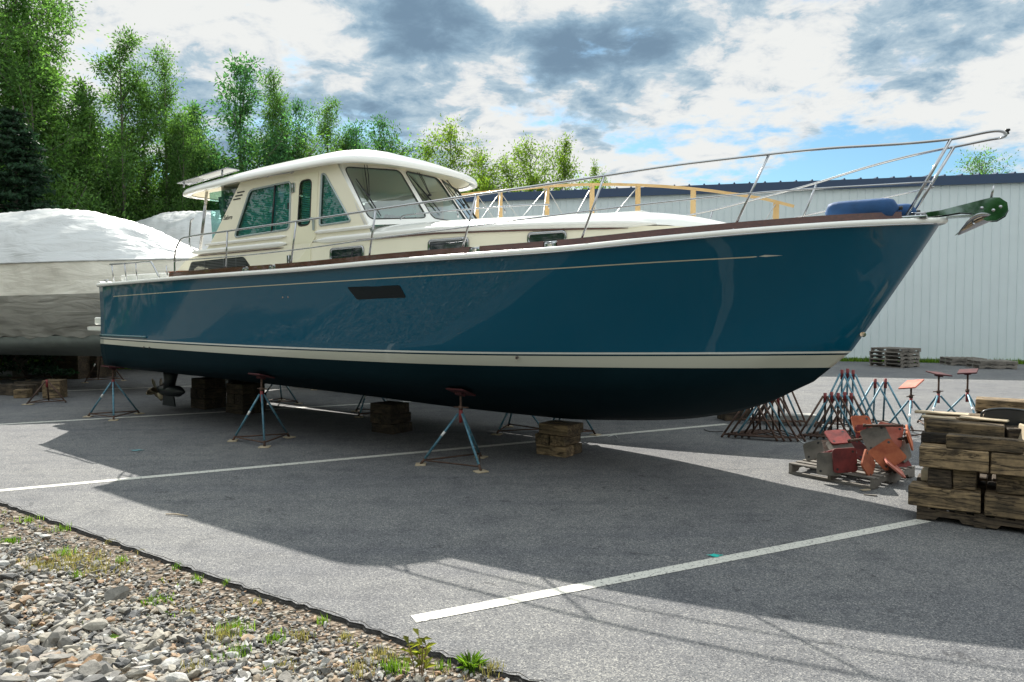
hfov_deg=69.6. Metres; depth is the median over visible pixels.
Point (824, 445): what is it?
stand pad
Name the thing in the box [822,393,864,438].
nested jack stand
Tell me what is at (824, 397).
nested jack stand
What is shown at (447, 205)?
quarter window
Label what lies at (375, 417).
timber block
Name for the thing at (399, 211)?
saloon window
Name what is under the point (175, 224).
wrapped boat
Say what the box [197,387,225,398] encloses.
timber block
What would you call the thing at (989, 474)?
timber block
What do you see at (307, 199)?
side door
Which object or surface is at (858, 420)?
stand pad
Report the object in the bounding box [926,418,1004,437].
timber block
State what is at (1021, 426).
timber block
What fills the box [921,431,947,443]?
timber block
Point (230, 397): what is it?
timber block
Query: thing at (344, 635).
dry grass
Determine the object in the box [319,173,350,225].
quarter window
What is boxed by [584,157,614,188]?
poplar tree
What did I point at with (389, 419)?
timber block
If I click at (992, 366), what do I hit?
pallet
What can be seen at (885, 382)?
nested jack stand
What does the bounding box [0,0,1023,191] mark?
sky
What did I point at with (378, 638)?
leaf litter
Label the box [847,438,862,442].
steel bar
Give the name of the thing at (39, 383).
timber block
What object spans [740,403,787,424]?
nested jack stand
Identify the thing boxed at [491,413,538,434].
jack stand
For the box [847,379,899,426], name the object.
nested jack stand
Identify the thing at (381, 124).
aspen tree
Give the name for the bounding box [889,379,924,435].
jack stand
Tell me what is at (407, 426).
timber block
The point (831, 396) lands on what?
nested jack stand
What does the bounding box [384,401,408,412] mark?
timber block
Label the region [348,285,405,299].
hull window
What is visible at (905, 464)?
stand pad
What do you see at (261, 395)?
jack stand
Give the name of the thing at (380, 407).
timber block
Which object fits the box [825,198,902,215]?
fender
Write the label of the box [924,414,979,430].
timber block
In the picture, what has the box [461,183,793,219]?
frame topped boat
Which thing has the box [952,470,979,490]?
timber block
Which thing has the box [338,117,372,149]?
aspen tree
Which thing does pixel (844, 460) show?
stand pad
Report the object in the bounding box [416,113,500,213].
poplar tree
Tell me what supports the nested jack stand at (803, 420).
on the asphalt yard at (392, 543)
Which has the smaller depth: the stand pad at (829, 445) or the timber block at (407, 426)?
the stand pad at (829, 445)
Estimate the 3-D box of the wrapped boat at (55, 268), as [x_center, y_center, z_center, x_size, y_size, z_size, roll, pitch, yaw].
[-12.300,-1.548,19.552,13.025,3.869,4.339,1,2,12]
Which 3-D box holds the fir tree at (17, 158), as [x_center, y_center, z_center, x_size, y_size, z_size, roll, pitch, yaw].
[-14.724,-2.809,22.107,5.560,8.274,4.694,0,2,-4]
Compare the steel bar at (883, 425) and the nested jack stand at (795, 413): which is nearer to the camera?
the steel bar at (883, 425)
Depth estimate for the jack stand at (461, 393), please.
9.84 m
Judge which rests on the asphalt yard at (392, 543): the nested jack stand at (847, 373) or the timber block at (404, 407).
the nested jack stand at (847, 373)
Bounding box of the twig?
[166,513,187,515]
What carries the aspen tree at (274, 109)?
on the ground
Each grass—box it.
[0,518,505,679]
[2,357,128,368]
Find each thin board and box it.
[914,410,969,415]
[921,414,955,418]
[958,415,1008,421]
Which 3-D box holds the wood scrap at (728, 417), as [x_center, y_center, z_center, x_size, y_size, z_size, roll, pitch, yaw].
[4.202,1.344,13.954,0.505,0.282,0.355,0,2,-10]
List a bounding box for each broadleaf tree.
[75,161,174,221]
[114,153,194,217]
[130,144,264,211]
[155,119,435,216]
[326,124,442,209]
[944,145,1022,174]
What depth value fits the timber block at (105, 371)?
22.42 m
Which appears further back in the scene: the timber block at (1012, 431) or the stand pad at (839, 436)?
the stand pad at (839, 436)
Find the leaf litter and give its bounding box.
[0,511,504,679]
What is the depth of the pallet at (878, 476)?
8.92 m
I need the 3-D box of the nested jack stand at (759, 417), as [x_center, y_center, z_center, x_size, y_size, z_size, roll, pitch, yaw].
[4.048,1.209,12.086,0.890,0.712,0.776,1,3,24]
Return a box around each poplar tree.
[411,136,442,217]
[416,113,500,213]
[466,147,502,192]
[475,150,541,191]
[483,130,576,191]
[514,131,609,190]
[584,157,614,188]
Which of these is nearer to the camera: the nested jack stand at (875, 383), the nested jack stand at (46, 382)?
the nested jack stand at (875, 383)
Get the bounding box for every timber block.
[0,383,38,395]
[13,389,32,397]
[14,381,41,391]
[42,379,67,398]
[52,355,89,378]
[90,356,115,377]
[190,388,197,398]
[191,377,214,388]
[191,398,214,409]
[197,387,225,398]
[204,377,224,387]
[214,397,225,407]
[226,382,253,393]
[226,393,234,403]
[226,403,253,414]
[235,392,265,404]
[242,381,264,392]
[254,402,265,412]
[370,401,399,414]
[370,413,380,422]
[372,423,402,434]
[381,412,410,424]
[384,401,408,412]
[402,421,412,432]
[535,433,549,444]
[536,444,573,457]
[539,421,575,435]
[550,420,582,433]
[550,433,580,446]
[571,442,581,453]
[908,480,980,513]
[917,473,985,503]
[919,442,989,472]
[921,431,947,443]
[921,467,928,480]
[922,467,987,488]
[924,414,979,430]
[925,412,983,415]
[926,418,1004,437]
[927,467,952,488]
[946,433,1023,453]
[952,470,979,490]
[975,396,1023,411]
[976,412,992,481]
[984,489,1023,519]
[987,481,995,489]
[990,452,1023,476]
[992,474,995,481]
[996,475,1023,495]
[1005,425,1021,438]
[1018,423,1023,439]
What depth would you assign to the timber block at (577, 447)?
10.62 m
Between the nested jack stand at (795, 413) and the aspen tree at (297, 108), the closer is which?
the nested jack stand at (795, 413)
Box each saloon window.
[234,181,290,237]
[372,203,416,225]
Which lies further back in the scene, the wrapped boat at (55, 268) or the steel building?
the steel building
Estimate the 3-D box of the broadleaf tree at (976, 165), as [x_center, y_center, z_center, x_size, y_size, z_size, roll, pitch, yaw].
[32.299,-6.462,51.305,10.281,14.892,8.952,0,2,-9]
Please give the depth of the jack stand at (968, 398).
13.00 m
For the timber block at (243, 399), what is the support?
on the timber block at (238, 409)
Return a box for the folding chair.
[980,408,1023,425]
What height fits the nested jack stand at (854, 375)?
1.016 m
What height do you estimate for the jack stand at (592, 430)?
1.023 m
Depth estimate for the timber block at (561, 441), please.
10.43 m
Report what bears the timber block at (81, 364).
on the asphalt yard at (392, 543)
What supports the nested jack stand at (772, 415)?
on the asphalt yard at (392, 543)
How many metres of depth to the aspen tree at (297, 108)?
35.43 m
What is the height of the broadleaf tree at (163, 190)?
10.240 m
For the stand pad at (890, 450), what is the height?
0.361 m
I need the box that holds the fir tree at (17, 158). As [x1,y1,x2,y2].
[0,106,103,379]
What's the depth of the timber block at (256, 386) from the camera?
14.84 m
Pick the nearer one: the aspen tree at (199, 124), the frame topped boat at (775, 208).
the frame topped boat at (775, 208)
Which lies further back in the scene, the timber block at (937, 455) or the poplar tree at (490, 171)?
the poplar tree at (490, 171)
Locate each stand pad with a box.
[803,439,823,460]
[817,452,840,475]
[821,440,828,451]
[824,429,851,444]
[826,441,853,452]
[832,448,857,472]
[851,416,871,432]
[852,438,866,460]
[855,425,869,437]
[856,449,874,475]
[860,427,891,450]
[869,439,905,470]
[879,422,903,447]
[884,456,905,478]
[897,425,912,450]
[897,460,911,467]
[900,440,910,462]
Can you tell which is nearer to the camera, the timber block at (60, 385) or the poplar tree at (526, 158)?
the timber block at (60, 385)
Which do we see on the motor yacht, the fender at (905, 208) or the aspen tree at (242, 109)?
the fender at (905, 208)
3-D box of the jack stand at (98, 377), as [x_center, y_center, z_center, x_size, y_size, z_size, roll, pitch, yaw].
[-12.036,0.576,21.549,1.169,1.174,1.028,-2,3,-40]
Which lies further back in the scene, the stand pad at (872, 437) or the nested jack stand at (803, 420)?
the nested jack stand at (803, 420)
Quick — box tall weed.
[400,628,436,676]
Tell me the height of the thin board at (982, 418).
0.028 m
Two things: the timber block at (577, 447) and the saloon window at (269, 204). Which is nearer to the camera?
the timber block at (577, 447)
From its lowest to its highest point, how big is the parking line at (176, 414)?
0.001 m
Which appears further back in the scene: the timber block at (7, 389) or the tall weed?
the timber block at (7, 389)
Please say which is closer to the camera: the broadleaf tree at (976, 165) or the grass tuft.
the grass tuft
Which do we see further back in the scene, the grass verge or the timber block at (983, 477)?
the grass verge
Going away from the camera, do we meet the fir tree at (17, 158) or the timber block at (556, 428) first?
the timber block at (556, 428)
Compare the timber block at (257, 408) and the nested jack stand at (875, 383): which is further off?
the timber block at (257, 408)
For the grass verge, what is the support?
on the asphalt yard at (392, 543)
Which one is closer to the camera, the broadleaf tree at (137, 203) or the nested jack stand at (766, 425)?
the nested jack stand at (766, 425)
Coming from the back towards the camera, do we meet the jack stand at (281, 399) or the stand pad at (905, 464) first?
the jack stand at (281, 399)
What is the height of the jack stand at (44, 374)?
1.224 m
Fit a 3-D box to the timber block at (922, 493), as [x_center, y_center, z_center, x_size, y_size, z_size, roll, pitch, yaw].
[4.253,1.530,7.237,0.610,0.203,0.242,2,3,35]
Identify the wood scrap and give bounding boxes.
[717,408,749,420]
[763,413,816,424]
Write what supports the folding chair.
on the timber block
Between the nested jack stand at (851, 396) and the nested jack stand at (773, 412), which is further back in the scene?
the nested jack stand at (773, 412)
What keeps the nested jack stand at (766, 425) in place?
on the asphalt yard at (392, 543)
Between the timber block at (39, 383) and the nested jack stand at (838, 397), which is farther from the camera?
the timber block at (39, 383)
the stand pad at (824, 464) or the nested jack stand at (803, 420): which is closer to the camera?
the stand pad at (824, 464)
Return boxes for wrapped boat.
[0,208,197,355]
[136,211,211,249]
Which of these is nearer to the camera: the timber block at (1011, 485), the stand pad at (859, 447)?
the timber block at (1011, 485)
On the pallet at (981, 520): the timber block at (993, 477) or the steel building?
the timber block at (993, 477)
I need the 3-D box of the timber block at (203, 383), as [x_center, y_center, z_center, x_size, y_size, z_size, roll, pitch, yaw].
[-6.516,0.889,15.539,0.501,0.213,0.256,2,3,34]
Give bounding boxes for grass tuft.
[455,649,489,670]
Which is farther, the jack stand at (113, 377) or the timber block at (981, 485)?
the jack stand at (113, 377)
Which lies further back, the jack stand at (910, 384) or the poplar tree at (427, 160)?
the poplar tree at (427, 160)
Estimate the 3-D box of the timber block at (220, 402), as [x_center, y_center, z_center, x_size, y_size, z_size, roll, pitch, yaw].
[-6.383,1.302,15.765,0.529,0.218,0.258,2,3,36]
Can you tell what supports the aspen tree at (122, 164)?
on the ground
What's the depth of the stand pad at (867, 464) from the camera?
8.68 m
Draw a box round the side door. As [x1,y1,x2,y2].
[287,171,318,262]
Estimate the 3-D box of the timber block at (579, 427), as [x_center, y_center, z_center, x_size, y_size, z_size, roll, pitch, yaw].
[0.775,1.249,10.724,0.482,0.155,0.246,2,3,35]
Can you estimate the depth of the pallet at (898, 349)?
26.71 m
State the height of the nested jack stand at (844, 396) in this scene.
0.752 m
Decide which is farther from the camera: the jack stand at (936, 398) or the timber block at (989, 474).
the jack stand at (936, 398)
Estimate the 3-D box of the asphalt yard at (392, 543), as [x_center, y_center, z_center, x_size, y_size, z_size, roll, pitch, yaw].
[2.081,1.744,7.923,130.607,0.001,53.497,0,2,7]
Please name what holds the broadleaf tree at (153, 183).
on the ground
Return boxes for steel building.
[464,171,1023,360]
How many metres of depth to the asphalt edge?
5.28 m
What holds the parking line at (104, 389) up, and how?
on the asphalt yard at (392, 543)
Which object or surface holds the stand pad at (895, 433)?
on the stand pad at (905, 448)
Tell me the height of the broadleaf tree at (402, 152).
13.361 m
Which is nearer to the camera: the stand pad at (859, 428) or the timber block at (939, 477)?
the timber block at (939, 477)
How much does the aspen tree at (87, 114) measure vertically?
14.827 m
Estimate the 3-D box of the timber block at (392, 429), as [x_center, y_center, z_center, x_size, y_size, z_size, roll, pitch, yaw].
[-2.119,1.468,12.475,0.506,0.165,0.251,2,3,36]
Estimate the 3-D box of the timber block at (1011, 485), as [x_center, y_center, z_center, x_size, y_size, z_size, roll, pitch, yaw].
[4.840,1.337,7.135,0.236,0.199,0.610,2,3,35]
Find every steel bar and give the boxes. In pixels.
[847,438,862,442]
[863,424,903,426]
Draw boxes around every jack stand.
[0,336,30,380]
[11,355,54,379]
[26,379,66,403]
[81,356,125,382]
[83,365,144,420]
[227,373,295,447]
[265,384,302,403]
[351,395,385,417]
[415,388,488,473]
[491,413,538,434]
[553,418,600,435]
[720,406,778,440]
[727,404,784,441]
[734,402,791,441]
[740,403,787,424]
[741,400,798,441]
[744,397,794,425]
[748,398,805,441]
[750,394,801,425]
[756,392,807,425]
[798,393,850,437]
[804,392,855,438]
[809,393,853,438]
[813,370,862,426]
[816,392,858,438]
[819,369,871,426]
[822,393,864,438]
[826,370,877,427]
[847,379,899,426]
[865,378,913,431]
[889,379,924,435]
[917,371,955,423]
[946,368,978,412]
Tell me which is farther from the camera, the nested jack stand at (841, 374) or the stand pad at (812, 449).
the nested jack stand at (841, 374)
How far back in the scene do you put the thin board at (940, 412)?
7.71 m
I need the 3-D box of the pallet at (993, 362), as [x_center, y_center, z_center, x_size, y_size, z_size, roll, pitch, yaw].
[17.127,0.755,26.273,1.204,0.134,1.101,0,2,9]
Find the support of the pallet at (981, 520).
on the asphalt yard at (392, 543)
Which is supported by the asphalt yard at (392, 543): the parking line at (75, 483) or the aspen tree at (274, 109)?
the parking line at (75, 483)
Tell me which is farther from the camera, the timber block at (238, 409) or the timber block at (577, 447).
the timber block at (238, 409)
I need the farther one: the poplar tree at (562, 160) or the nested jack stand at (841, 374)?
the poplar tree at (562, 160)
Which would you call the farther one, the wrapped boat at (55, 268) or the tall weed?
the wrapped boat at (55, 268)
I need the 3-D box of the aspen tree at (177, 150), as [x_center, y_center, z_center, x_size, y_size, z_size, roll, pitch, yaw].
[-14.391,-5.715,30.619,5.546,13.491,4.842,1,3,29]
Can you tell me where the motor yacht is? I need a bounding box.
[87,128,1009,419]
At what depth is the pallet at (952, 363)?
27.65 m
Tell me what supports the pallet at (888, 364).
on the asphalt yard at (392, 543)
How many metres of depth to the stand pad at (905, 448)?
9.19 m
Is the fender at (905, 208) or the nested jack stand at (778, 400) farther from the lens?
the nested jack stand at (778, 400)
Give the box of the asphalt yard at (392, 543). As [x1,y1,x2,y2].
[0,361,1023,681]
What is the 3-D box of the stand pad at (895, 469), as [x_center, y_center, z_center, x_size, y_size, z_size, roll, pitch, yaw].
[4.565,1.504,8.792,0.224,0.239,0.300,1,3,17]
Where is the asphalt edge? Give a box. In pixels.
[0,501,544,681]
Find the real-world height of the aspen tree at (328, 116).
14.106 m
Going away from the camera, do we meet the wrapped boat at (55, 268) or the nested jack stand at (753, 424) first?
the nested jack stand at (753, 424)
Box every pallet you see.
[788,459,914,489]
[869,350,919,356]
[869,358,918,363]
[869,361,919,367]
[870,354,919,359]
[871,347,920,352]
[916,503,1023,528]
[939,360,979,365]
[940,357,985,361]
[966,359,1017,364]
[966,363,1016,368]
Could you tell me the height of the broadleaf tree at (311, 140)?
11.884 m
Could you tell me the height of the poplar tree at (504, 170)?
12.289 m
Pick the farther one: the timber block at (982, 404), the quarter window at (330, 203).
the quarter window at (330, 203)
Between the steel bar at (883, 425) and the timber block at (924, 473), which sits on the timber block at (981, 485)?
the timber block at (924, 473)
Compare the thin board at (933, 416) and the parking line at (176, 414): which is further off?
the parking line at (176, 414)
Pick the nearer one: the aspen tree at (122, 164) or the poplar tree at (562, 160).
the aspen tree at (122, 164)
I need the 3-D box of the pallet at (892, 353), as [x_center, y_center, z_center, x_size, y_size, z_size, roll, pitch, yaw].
[14.000,0.452,26.956,1.112,0.134,1.241,-1,3,-29]
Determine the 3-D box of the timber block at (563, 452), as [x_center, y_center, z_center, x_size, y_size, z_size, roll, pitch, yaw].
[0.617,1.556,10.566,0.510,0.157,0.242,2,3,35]
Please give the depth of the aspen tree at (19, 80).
24.19 m
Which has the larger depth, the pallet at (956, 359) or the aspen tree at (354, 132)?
the aspen tree at (354, 132)
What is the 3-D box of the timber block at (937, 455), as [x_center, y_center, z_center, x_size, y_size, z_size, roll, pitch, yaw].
[4.322,1.132,7.195,0.585,0.208,0.310,2,3,35]
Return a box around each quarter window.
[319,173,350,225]
[443,197,462,219]
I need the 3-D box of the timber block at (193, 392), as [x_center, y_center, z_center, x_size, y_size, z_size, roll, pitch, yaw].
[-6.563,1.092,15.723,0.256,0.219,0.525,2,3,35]
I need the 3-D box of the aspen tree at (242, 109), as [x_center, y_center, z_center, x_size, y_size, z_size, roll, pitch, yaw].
[-12.090,-5.889,33.294,7.680,14.503,7.202,1,3,23]
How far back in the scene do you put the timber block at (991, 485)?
7.31 m
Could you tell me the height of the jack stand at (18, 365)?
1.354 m
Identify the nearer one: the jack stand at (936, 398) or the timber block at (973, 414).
the timber block at (973, 414)
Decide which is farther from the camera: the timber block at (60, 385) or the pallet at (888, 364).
the pallet at (888, 364)
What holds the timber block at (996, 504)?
on the pallet at (981, 520)
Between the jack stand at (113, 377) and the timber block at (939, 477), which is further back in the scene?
the jack stand at (113, 377)
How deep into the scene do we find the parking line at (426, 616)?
5.77 m
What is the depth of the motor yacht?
9.19 m
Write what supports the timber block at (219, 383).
on the timber block at (210, 393)
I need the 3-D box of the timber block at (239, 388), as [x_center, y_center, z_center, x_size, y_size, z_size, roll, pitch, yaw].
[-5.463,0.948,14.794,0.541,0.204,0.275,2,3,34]
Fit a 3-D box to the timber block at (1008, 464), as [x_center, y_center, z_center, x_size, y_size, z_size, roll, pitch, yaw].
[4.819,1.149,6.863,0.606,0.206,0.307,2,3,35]
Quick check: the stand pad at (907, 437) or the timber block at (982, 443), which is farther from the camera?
the stand pad at (907, 437)
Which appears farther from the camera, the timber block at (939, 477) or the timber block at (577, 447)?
the timber block at (577, 447)
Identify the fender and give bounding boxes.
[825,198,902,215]
[898,204,919,215]
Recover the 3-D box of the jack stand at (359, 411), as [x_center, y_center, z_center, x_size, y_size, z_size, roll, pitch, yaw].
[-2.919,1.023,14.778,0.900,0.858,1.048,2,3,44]
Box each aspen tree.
[0,0,127,358]
[0,0,134,370]
[63,23,176,221]
[107,36,220,219]
[151,49,310,202]
[165,118,218,211]
[253,65,307,166]
[266,94,324,163]
[302,94,354,157]
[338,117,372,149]
[361,111,400,154]
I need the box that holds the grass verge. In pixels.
[840,356,1023,363]
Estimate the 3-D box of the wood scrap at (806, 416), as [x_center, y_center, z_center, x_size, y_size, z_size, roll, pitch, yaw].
[5.103,1.424,13.486,0.906,0.166,0.306,0,2,-5]
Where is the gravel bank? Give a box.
[0,506,515,681]
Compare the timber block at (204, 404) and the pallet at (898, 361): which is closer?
the timber block at (204, 404)
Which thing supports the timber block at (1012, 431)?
on the timber block
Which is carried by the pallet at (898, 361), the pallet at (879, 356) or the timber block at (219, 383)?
the pallet at (879, 356)
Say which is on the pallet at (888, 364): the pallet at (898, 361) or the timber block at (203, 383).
the pallet at (898, 361)
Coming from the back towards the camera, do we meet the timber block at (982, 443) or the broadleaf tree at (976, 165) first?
the broadleaf tree at (976, 165)
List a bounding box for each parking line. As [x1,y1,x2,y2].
[0,401,409,424]
[0,424,728,491]
[68,386,183,390]
[411,519,930,621]
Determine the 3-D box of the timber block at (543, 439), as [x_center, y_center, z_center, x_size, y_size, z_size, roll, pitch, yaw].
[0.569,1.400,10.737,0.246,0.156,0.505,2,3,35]

